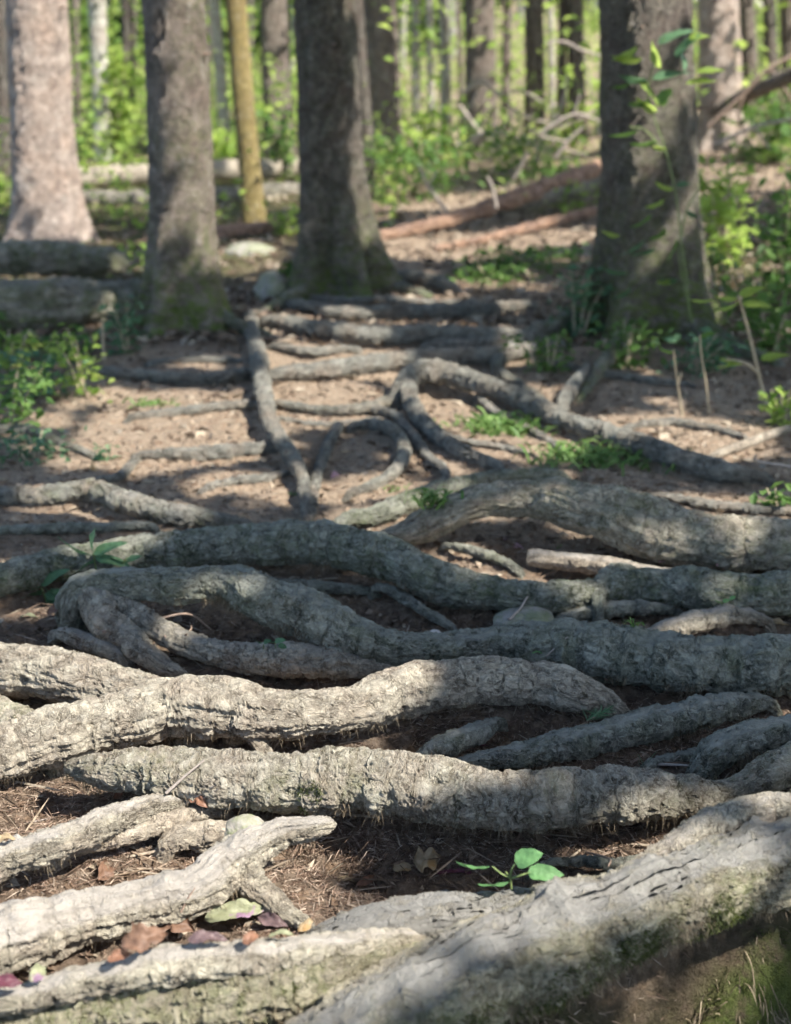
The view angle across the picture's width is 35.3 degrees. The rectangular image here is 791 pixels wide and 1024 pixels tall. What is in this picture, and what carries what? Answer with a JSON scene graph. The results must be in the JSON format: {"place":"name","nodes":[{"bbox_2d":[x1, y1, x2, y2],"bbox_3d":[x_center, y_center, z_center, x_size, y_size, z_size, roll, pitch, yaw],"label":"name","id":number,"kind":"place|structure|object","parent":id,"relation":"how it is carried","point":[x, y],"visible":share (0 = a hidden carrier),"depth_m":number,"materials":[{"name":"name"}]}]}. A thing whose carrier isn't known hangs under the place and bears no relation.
{"place":"outdoors","nodes":[
{"label":"outdoors","id":0,"kind":"place"},
{"bbox_2d":[0,0,790,1023],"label":"ground","id":1,"kind":"structure","parent":0,"point":[684,982],"depth_m":3.94,"materials":[{"name":"soil"}]},
{"bbox_2d":[0,0,10,182],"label":"forest tree","id":2,"kind":"object","parent":1,"relation":"on","point":[5,126],"visible":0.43,"depth_m":11.40,"materials":[{"name":"grey wood"}]},
{"bbox_2d":[0,360,61,432],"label":"undergrowth plant","id":3,"kind":"object","parent":1,"relation":"on","point":[35,389],"visible":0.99,"depth_m":4.47,"materials":[{"name":"green plant"}]},
{"bbox_2d":[0,422,86,468],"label":"undergrowth plant","id":4,"kind":"object","parent":1,"relation":"on","point":[39,441],"visible":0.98,"depth_m":4.15,"materials":[{"name":"green plant"}]},
{"bbox_2d":[0,342,93,398],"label":"undergrowth plant","id":5,"kind":"object","parent":1,"relation":"on","point":[49,359],"visible":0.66,"depth_m":4.88,"materials":[{"name":"green plant"}]},
{"bbox_2d":[2,0,100,243],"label":"spruce tree","id":6,"kind":"object","parent":1,"relation":"on","point":[47,199],"visible":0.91,"depth_m":8.36,"materials":[{"name":"brown plant"}]},
{"bbox_2d":[0,239,129,277],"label":"fallen log","id":7,"kind":"object","parent":1,"relation":"on","point":[43,257],"visible":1,"depth_m":7.12,"materials":[{"name":"grey wood"}]},
{"bbox_2d":[0,276,140,330],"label":"fallen log","id":8,"kind":"object","parent":1,"relation":"on","point":[51,302],"visible":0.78,"depth_m":6.06,"materials":[{"name":"grey wood"}]},
{"bbox_2d":[42,323,114,402],"bbox_3d":[-1.253,-0.588,4.893,0.315,0.320,0.372,0,20,0],"label":"undergrowth plant","id":9,"kind":"object","parent":1,"relation":"on","point":[79,375],"visible":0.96,"depth_m":4.88,"materials":[{"name":"green plant"}]},
{"bbox_2d":[0,520,160,534],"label":"tree root","id":10,"kind":"object","parent":1,"relation":"on","point":[58,527],"visible":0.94,"depth_m":3.49,"materials":[{"name":"grey plant"}]},
{"bbox_2d":[47,626,134,668],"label":"tree root","id":11,"kind":"object","parent":1,"relation":"on","point":[82,640],"visible":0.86,"depth_m":2.79,"materials":[{"name":"grey plant"}]},
{"bbox_2d":[87,0,114,160],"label":"forest tree","id":12,"kind":"object","parent":1,"relation":"on","point":[97,30],"visible":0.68,"depth_m":13.13,"materials":[{"name":"grey plant"}]},
{"bbox_2d":[73,39,146,155],"bbox_3d":[-3.005,-4.417,13.402,1.012,1.295,0.984,5,21,13],"label":"undergrowth plant","id":13,"kind":"object","parent":1,"relation":"on","point":[119,66],"visible":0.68,"depth_m":13.30,"materials":[{"name":"green plant"}]},
{"bbox_2d":[0,793,236,887],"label":"tree root","id":14,"kind":"object","parent":1,"relation":"on","point":[131,821],"visible":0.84,"depth_m":2.04,"materials":[{"name":"grey plant"}]},
{"bbox_2d":[95,295,152,356],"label":"undergrowth plant","id":15,"kind":"object","parent":1,"relation":"on","point":[120,342],"visible":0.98,"depth_m":5.60,"materials":[{"name":"green plant"}]},
{"bbox_2d":[0,477,252,527],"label":"tree root","id":16,"kind":"object","parent":1,"relation":"on","point":[127,503],"visible":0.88,"depth_m":3.63,"materials":[{"name":"grey plant"}]},
{"bbox_2d":[121,0,135,143],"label":"forest tree","id":17,"kind":"object","parent":1,"relation":"on","point":[127,24],"visible":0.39,"depth_m":14.40,"materials":[{"name":"grey wood"}]},
{"bbox_2d":[83,366,252,385],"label":"tree root","id":18,"kind":"object","parent":1,"relation":"on","point":[222,376],"visible":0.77,"depth_m":5.19,"materials":[{"name":"grey plant"}]},
{"bbox_2d":[0,815,336,974],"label":"tree root","id":19,"kind":"object","parent":1,"relation":"on","point":[46,931],"visible":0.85,"depth_m":1.89,"materials":[{"name":"grey plant"}]},
{"bbox_2d":[79,157,298,189],"bbox_3d":[-1.821,-3.113,11.376,2.233,0.227,0.261,-8,22,-22],"label":"fallen log","id":20,"kind":"object","parent":1,"relation":"on","point":[227,169],"visible":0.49,"depth_m":11.22,"materials":[{"name":"grey wood"}]},
{"bbox_2d":[123,399,256,423],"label":"tree root","id":21,"kind":"object","parent":1,"relation":"on","point":[203,408],"visible":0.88,"depth_m":4.72,"materials":[{"name":"grey plant"}]},
{"bbox_2d":[82,182,299,205],"bbox_3d":[-1.748,-2.742,10.760,1.957,0.173,0.523,-5,21,-15],"label":"fallen log","id":22,"kind":"object","parent":1,"relation":"on","point":[271,189],"visible":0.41,"depth_m":10.63,"materials":[{"name":"wood"}]},
{"bbox_2d":[129,0,273,337],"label":"spruce tree","id":23,"kind":"object","parent":1,"relation":"on","point":[181,285],"visible":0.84,"depth_m":5.88,"materials":[{"name":"grey plant"}]},
{"bbox_2d":[130,441,277,460],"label":"tree root","id":24,"kind":"object","parent":1,"relation":"on","point":[202,452],"visible":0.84,"depth_m":4.19,"materials":[{"name":"grey plant"}]},
{"bbox_2d":[150,819,274,865],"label":"tree root","id":25,"kind":"object","parent":1,"relation":"on","point":[175,840],"visible":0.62,"depth_m":2.10,"materials":[{"name":"grey wood"}]},
{"bbox_2d":[0,927,426,1023],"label":"tree root","id":26,"kind":"object","parent":1,"relation":"on","point":[268,980],"visible":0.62,"depth_m":1.65,"materials":[{"name":"grey plant"}]},
{"bbox_2d":[121,922,167,952],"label":"dead leaf","id":27,"kind":"object","parent":26,"relation":"on","point":[140,937],"visible":1,"depth_m":1.64,"materials":[{"name":"brown plant"}]},
{"bbox_2d":[209,0,232,158],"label":"forest tree","id":28,"kind":"object","parent":1,"relation":"on","point":[218,57],"visible":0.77,"depth_m":13.38,"materials":[{"name":"grey plant"}]},
{"bbox_2d":[226,0,266,222],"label":"young tree","id":29,"kind":"object","parent":1,"relation":"on","point":[250,175],"visible":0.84,"depth_m":9.28,"materials":[{"name":"yellow plant"}]},
{"bbox_2d":[255,109,298,182],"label":"undergrowth plant","id":30,"kind":"object","parent":1,"relation":"on","point":[270,130],"visible":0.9,"depth_m":11.56,"materials":[{"name":"green plant"}]},
{"bbox_2d":[241,310,313,520],"bbox_3d":[-0.526,-0.488,5.010,0.110,0.172,3.151,-3,20,-9],"label":"tree root","id":31,"kind":"object","parent":1,"relation":"on","point":[276,434],"visible":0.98,"depth_m":4.43,"materials":[{"name":"grey plant"}]},
{"bbox_2d":[260,0,297,158],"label":"forest tree","id":32,"kind":"object","parent":1,"relation":"on","point":[274,23],"visible":0.62,"depth_m":13.06,"materials":[{"name":"grey wood"}]},
{"bbox_2d":[68,0,502,63],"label":"distant wood","id":33,"kind":"object","parent":1,"relation":"on","point":[139,20],"visible":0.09,"depth_m":40.05,"materials":[{"name":"green plant"}]},
{"bbox_2d":[0,642,630,788],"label":"tree root","id":34,"kind":"object","parent":1,"relation":"on","point":[102,705],"visible":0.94,"depth_m":2.39,"materials":[{"name":"grey plant"}]},
{"bbox_2d":[310,422,344,519],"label":"tree root","id":35,"kind":"object","parent":1,"relation":"on","point":[335,431],"visible":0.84,"depth_m":4.05,"materials":[{"name":"grey plant"}]},
{"bbox_2d":[274,395,392,415],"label":"tree root","id":36,"kind":"object","parent":1,"relation":"on","point":[348,409],"visible":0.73,"depth_m":4.71,"materials":[{"name":"grey plant"}]},
{"bbox_2d":[255,0,433,315],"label":"spruce tree","id":37,"kind":"object","parent":1,"relation":"on","point":[341,250],"visible":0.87,"depth_m":6.81,"materials":[{"name":"grey plant"}]},
{"bbox_2d":[355,0,376,194],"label":"young tree","id":38,"kind":"object","parent":1,"relation":"on","point":[365,110],"visible":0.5,"depth_m":10.91,"materials":[{"name":"grey wood"}]},
{"bbox_2d":[341,417,411,502],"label":"tree root","id":39,"kind":"object","parent":1,"relation":"on","point":[399,437],"visible":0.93,"depth_m":4.10,"materials":[{"name":"grey plant"}]},
{"bbox_2d":[363,0,403,167],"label":"spruce tree","id":40,"kind":"object","parent":1,"relation":"on","point":[382,42],"visible":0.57,"depth_m":13.06,"materials":[{"name":"grey plant"}]},
{"bbox_2d":[0,518,790,621],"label":"tree root","id":41,"kind":"object","parent":1,"relation":"on","point":[402,565],"visible":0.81,"depth_m":3.02,"materials":[{"name":"grey plant"}]},
{"bbox_2d":[0,136,790,347],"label":"ground cover","id":42,"kind":"object","parent":1,"relation":"on","point":[277,336],"visible":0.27,"depth_m":7.75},
{"bbox_2d":[0,516,790,1023],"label":"needle litter","id":43,"kind":"object","parent":1,"relation":"on","point":[108,796],"visible":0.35,"depth_m":2.15,"materials":[{"name":"brown plant"}]},
{"bbox_2d":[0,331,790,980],"bbox_3d":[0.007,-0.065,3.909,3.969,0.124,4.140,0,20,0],"label":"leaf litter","id":44,"kind":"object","parent":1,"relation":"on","point":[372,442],"visible":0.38,"depth_m":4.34,"materials":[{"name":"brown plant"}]},
{"bbox_2d":[0,0,790,228],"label":"foliage","id":45,"kind":"object","parent":1,"relation":"on","point":[384,200],"visible":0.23,"depth_m":12.62,"materials":[{"name":"green plant"}]},
{"bbox_2d":[258,314,548,345],"bbox_3d":[-0.023,-0.838,5.974,1.539,0.176,0.373,5,21,15],"label":"tree root","id":46,"kind":"object","parent":1,"relation":"on","point":[371,334],"visible":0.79,"depth_m":5.85,"materials":[{"name":"grey plant"}]},
{"bbox_2d":[62,745,748,843],"bbox_3d":[0.032,0.506,2.155,1.284,0.200,0.193,1,20,3],"label":"tree root","id":47,"kind":"object","parent":1,"relation":"on","point":[420,788],"visible":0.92,"depth_m":2.11,"materials":[{"name":"grey plant"}]},
{"bbox_2d":[366,404,450,479],"bbox_3d":[0.045,-0.224,4.310,0.108,0.083,1.032,-4,20,-12],"label":"tree root","id":48,"kind":"object","parent":1,"relation":"on","point":[420,445],"visible":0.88,"depth_m":4.30,"materials":[{"name":"grey plant"}]},
{"bbox_2d":[280,298,537,321],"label":"tree root","id":49,"kind":"object","parent":1,"relation":"on","point":[381,311],"visible":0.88,"depth_m":6.45,"materials":[{"name":"grey plant"}]},
{"bbox_2d":[367,583,457,630],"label":"tree root","id":50,"kind":"object","parent":1,"relation":"on","point":[416,605],"visible":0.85,"depth_m":2.99,"materials":[{"name":"grey plant"}]},
{"bbox_2d":[270,340,560,381],"bbox_3d":[0.114,-0.636,5.426,1.448,0.159,0.191,-8,22,-21],"label":"tree root","id":51,"kind":"object","parent":1,"relation":"on","point":[368,363],"visible":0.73,"depth_m":5.32,"materials":[{"name":"grey plant"}]},
{"bbox_2d":[411,0,420,144],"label":"forest tree","id":52,"kind":"object","parent":1,"relation":"on","point":[416,89],"visible":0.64,"depth_m":14.78,"materials":[{"name":"grey plant"}]},
{"bbox_2d":[54,564,790,701],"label":"tree root","id":53,"kind":"object","parent":1,"relation":"on","point":[340,640],"visible":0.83,"depth_m":2.67,"materials":[{"name":"grey plant"}]},
{"bbox_2d":[363,130,485,202],"bbox_3d":[0.159,-3.022,10.874,1.242,0.591,1.196,15,25,35],"label":"undergrowth plant","id":54,"kind":"object","parent":1,"relation":"on","point":[424,153],"visible":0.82,"depth_m":10.81,"materials":[{"name":"green plant"}]},
{"bbox_2d":[68,0,790,169],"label":"understory foliage","id":55,"kind":"object","parent":1,"relation":"on","point":[430,34],"visible":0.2,"depth_m":13.32,"materials":[{"name":"green plant"}]},
{"bbox_2d":[438,0,451,147],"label":"forest tree","id":56,"kind":"object","parent":1,"relation":"on","point":[444,44],"visible":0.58,"depth_m":14.32,"materials":[{"name":"grey plant"}]},
{"bbox_2d":[333,467,571,526],"bbox_3d":[0.172,-0.035,3.772,0.904,0.129,0.136,-13,24,-32],"label":"tree root","id":57,"kind":"object","parent":1,"relation":"on","point":[390,508],"visible":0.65,"depth_m":3.68,"materials":[{"name":"grey plant"}]},
{"bbox_2d":[401,94,505,159],"bbox_3d":[0.448,-4.272,13.822,1.443,0.727,1.058,5,21,14],"label":"undergrowth plant","id":58,"kind":"object","parent":1,"relation":"on","point":[430,121],"visible":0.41,"depth_m":13.76,"materials":[{"name":"green plant"}]},
{"bbox_2d":[416,716,508,756],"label":"tree root","id":59,"kind":"object","parent":1,"relation":"on","point":[455,742],"visible":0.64,"depth_m":2.38,"materials":[{"name":"grey plant"}]},
{"bbox_2d":[438,542,524,578],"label":"tree root","id":60,"kind":"object","parent":1,"relation":"on","point":[492,556],"visible":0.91,"depth_m":3.30,"materials":[{"name":"grey plant"}]},
{"bbox_2d":[464,0,502,162],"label":"spruce tree","id":61,"kind":"object","parent":1,"relation":"on","point":[480,61],"visible":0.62,"depth_m":13.07,"materials":[{"name":"grey plant"}]},
{"bbox_2d":[379,158,601,239],"bbox_3d":[1.063,-2.543,9.697,3.131,0.629,0.223,-15,25,-35],"label":"fallen log","id":62,"kind":"object","parent":1,"relation":"on","point":[514,198],"visible":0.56,"depth_m":9.49,"materials":[{"name":"brown wood"}]},
{"bbox_2d":[433,406,557,438],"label":"grass tuft","id":63,"kind":"object","parent":1,"relation":"on","point":[488,423],"visible":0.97,"depth_m":4.48,"materials":[{"name":"green plant"}]},
{"bbox_2d":[445,257,547,287],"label":"undergrowth plant","id":64,"kind":"object","parent":1,"relation":"on","point":[490,268],"visible":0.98,"depth_m":7.46,"materials":[{"name":"green plant"}]},
{"bbox_2d":[500,0,511,132],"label":"forest tree","id":65,"kind":"object","parent":1,"relation":"on","point":[506,49],"visible":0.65,"depth_m":15.02,"materials":[{"name":"grey wood"}]},
{"bbox_2d":[456,848,563,888],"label":"seedling","id":66,"kind":"object","parent":1,"relation":"on","point":[524,857],"visible":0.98,"depth_m":1.82,"materials":[{"name":"green plant"}]},
{"bbox_2d":[433,206,597,250],"bbox_3d":[1.103,-2.135,9.172,2.191,0.226,0.135,-16,25,-37],"label":"fallen log","id":67,"kind":"object","parent":1,"relation":"on","point":[545,223],"visible":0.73,"depth_m":9.03,"materials":[{"name":"brown wood"}]},
{"bbox_2d":[437,115,599,184],"bbox_3d":[1.207,-3.415,11.685,1.275,0.615,1.888,-13,24,-32],"label":"undergrowth plant","id":68,"kind":"object","parent":1,"relation":"on","point":[514,163],"visible":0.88,"depth_m":11.58,"materials":[{"name":"green plant"}]},
{"bbox_2d":[447,242,590,275],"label":"undergrowth plant","id":69,"kind":"object","parent":1,"relation":"on","point":[529,251],"visible":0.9,"depth_m":7.85,"materials":[{"name":"green plant"}]},
{"bbox_2d":[489,319,548,396],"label":"tree root","id":70,"kind":"object","parent":1,"relation":"on","point":[498,361],"visible":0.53,"depth_m":5.37,"materials":[{"name":"grey plant"}]},
{"bbox_2d":[523,0,545,148],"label":"forest tree","id":71,"kind":"object","parent":1,"relation":"on","point":[534,37],"visible":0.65,"depth_m":13.63,"materials":[{"name":"grey wood"}]},
{"bbox_2d":[285,789,790,1023],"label":"tree root","id":72,"kind":"object","parent":1,"relation":"on","point":[516,953],"visible":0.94,"depth_m":1.71,"materials":[{"name":"grey plant"}]},
{"bbox_2d":[500,329,575,373],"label":"undergrowth plant","id":73,"kind":"object","parent":1,"relation":"on","point":[540,365],"visible":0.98,"depth_m":5.31,"materials":[{"name":"green plant"}]},
{"bbox_2d":[496,176,599,215],"bbox_3d":[1.478,-2.598,9.956,1.541,0.357,0.230,-11,23,-27],"label":"fallen log","id":74,"kind":"object","parent":1,"relation":"on","point":[552,197],"visible":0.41,"depth_m":9.77,"materials":[{"name":"wood"}]},
{"bbox_2d":[556,0,566,139],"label":"forest tree","id":75,"kind":"object","parent":1,"relation":"on","point":[562,24],"visible":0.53,"depth_m":13.63,"materials":[{"name":"grey wood"}]},
{"bbox_2d":[567,0,586,139],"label":"forest tree","id":76,"kind":"object","parent":1,"relation":"on","point":[575,57],"visible":0.6,"depth_m":13.54,"materials":[{"name":"grey wood"}]},
{"bbox_2d":[546,263,614,340],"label":"undergrowth plant","id":77,"kind":"object","parent":1,"relation":"on","point":[586,296],"visible":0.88,"depth_m":5.94,"materials":[{"name":"green plant"}]},
{"bbox_2d":[525,854,637,880],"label":"tree root","id":78,"kind":"object","parent":1,"relation":"on","point":[594,862],"visible":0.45,"depth_m":2.06,"materials":[{"name":"grey plant"}]},
{"bbox_2d":[389,358,776,488],"bbox_3d":[0.453,-0.271,4.352,0.646,0.208,1.654,-16,25,-36],"label":"tree root","id":79,"kind":"object","parent":1,"relation":"on","point":[403,394],"visible":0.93,"depth_m":4.37,"materials":[{"name":"grey plant"}]},
{"bbox_2d":[380,476,790,573],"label":"tree root","id":80,"kind":"object","parent":1,"relation":"on","point":[642,525],"visible":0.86,"depth_m":3.22,"materials":[{"name":"grey plant"}]},
{"bbox_2d":[526,548,670,574],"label":"fallen branch","id":81,"kind":"object","parent":1,"relation":"on","point":[590,564],"visible":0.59,"depth_m":3.24,"materials":[{"name":"brown wood"}]},
{"bbox_2d":[512,436,692,476],"bbox_3d":[0.695,-0.187,4.138,0.619,0.058,0.357,0,20,0],"label":"grass tuft","id":82,"kind":"object","parent":1,"relation":"on","point":[595,454],"visible":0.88,"depth_m":4.12,"materials":[{"name":"green plant"}]},
{"bbox_2d":[554,598,682,620],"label":"tree root","id":83,"kind":"object","parent":1,"relation":"on","point":[635,607],"visible":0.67,"depth_m":2.97,"materials":[{"name":"grey plant"}]},
{"bbox_2d":[457,691,783,770],"bbox_3d":[0.453,0.442,2.418,0.782,0.127,0.104,-7,21,-19],"label":"tree root","id":84,"kind":"object","parent":1,"relation":"on","point":[647,725],"visible":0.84,"depth_m":2.37,"materials":[{"name":"grey plant"}]},
{"bbox_2d":[586,312,674,369],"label":"undergrowth plant","id":85,"kind":"object","parent":1,"relation":"on","point":[632,346],"visible":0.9,"depth_m":5.41,"materials":[{"name":"green plant"}]},
{"bbox_2d":[523,0,784,403],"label":"spruce tree","id":86,"kind":"object","parent":1,"relation":"on","point":[630,176],"visible":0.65,"depth_m":5.71,"materials":[{"name":"grey plant"}]},
{"bbox_2d":[601,29,724,322],"bbox_3d":[1.175,-1.468,5.521,0.497,1.266,0.087,0,20,0],"label":"climbing vine","id":87,"kind":"object","parent":86,"relation":"attached to","point":[662,96],"visible":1,"depth_m":5.41,"materials":[{"name":"green plant"}]},
{"bbox_2d":[621,417,747,439],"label":"tree root","id":88,"kind":"object","parent":1,"relation":"on","point":[678,422],"visible":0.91,"depth_m":4.52,"materials":[{"name":"grey plant"}]},
{"bbox_2d":[655,326,750,379],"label":"undergrowth plant","id":89,"kind":"object","parent":1,"relation":"on","point":[726,344],"visible":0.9,"depth_m":5.27,"materials":[{"name":"green plant"}]},
{"bbox_2d":[647,603,777,634],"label":"tree root","id":90,"kind":"object","parent":1,"relation":"on","point":[692,621],"visible":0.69,"depth_m":2.88,"materials":[{"name":"grey plant"}]},
{"bbox_2d":[652,492,790,515],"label":"tree root","id":91,"kind":"object","parent":1,"relation":"on","point":[710,504],"visible":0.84,"depth_m":3.67,"materials":[{"name":"grey plant"}]},
{"bbox_2d":[697,0,756,151],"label":"spruce tree","id":92,"kind":"object","parent":1,"relation":"on","point":[718,22],"visible":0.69,"depth_m":11.79,"materials":[{"name":"brown plant"}]},
{"bbox_2d":[697,66,790,122],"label":"fallen log","id":93,"kind":"object","parent":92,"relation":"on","point":[775,81],"visible":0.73,"depth_m":10.51,"materials":[{"name":"brown wood"}]},
{"bbox_2d":[698,133,773,265],"bbox_3d":[2.039,-1.920,7.692,0.506,0.833,0.630,3,20,7],"label":"undergrowth plant","id":94,"kind":"object","parent":1,"relation":"on","point":[727,214],"visible":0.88,"depth_m":7.68,"materials":[{"name":"green plant"}]},
{"bbox_2d":[685,713,790,780],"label":"tree root","id":95,"kind":"object","parent":1,"relation":"on","point":[720,751],"visible":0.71,"depth_m":2.28,"materials":[{"name":"grey plant"}]},
{"bbox_2d":[688,273,788,404],"bbox_3d":[1.303,-0.648,4.723,0.404,0.516,0.037,0,20,0],"label":"sapling","id":96,"kind":"object","parent":1,"relation":"on","point":[746,292],"visible":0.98,"depth_m":4.69,"materials":[{"name":"green plant"}]},
{"bbox_2d":[709,266,790,355],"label":"undergrowth plant","id":97,"kind":"object","parent":1,"relation":"on","point":[775,321],"visible":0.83,"depth_m":5.60,"materials":[{"name":"green plant"}]},
{"bbox_2d":[739,0,761,125],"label":"forest tree","id":98,"kind":"object","parent":1,"relation":"on","point":[747,29],"visible":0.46,"depth_m":13.18,"materials":[{"name":"brown wood"}]},
{"bbox_2d":[721,88,790,166],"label":"undergrowth plant","id":99,"kind":"object","parent":1,"relation":"on","point":[776,112],"visible":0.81,"depth_m":11.31,"materials":[{"name":"green plant"}]},
{"bbox_2d":[723,741,790,795],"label":"tree root","id":100,"kind":"object","parent":1,"relation":"on","point":[768,770],"visible":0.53,"depth_m":2.18,"materials":[{"name":"grey plant"}]},
{"bbox_2d":[735,170,790,296],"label":"undergrowth plant","id":101,"kind":"object","parent":1,"relation":"on","point":[772,251],"visible":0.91,"depth_m":6.88,"materials":[{"name":"green plant"}]},
{"bbox_2d":[763,0,777,117],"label":"forest tree","id":102,"kind":"object","parent":1,"relation":"on","point":[769,32],"visible":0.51,"depth_m":13.40,"materials":[{"name":"grey wood"}]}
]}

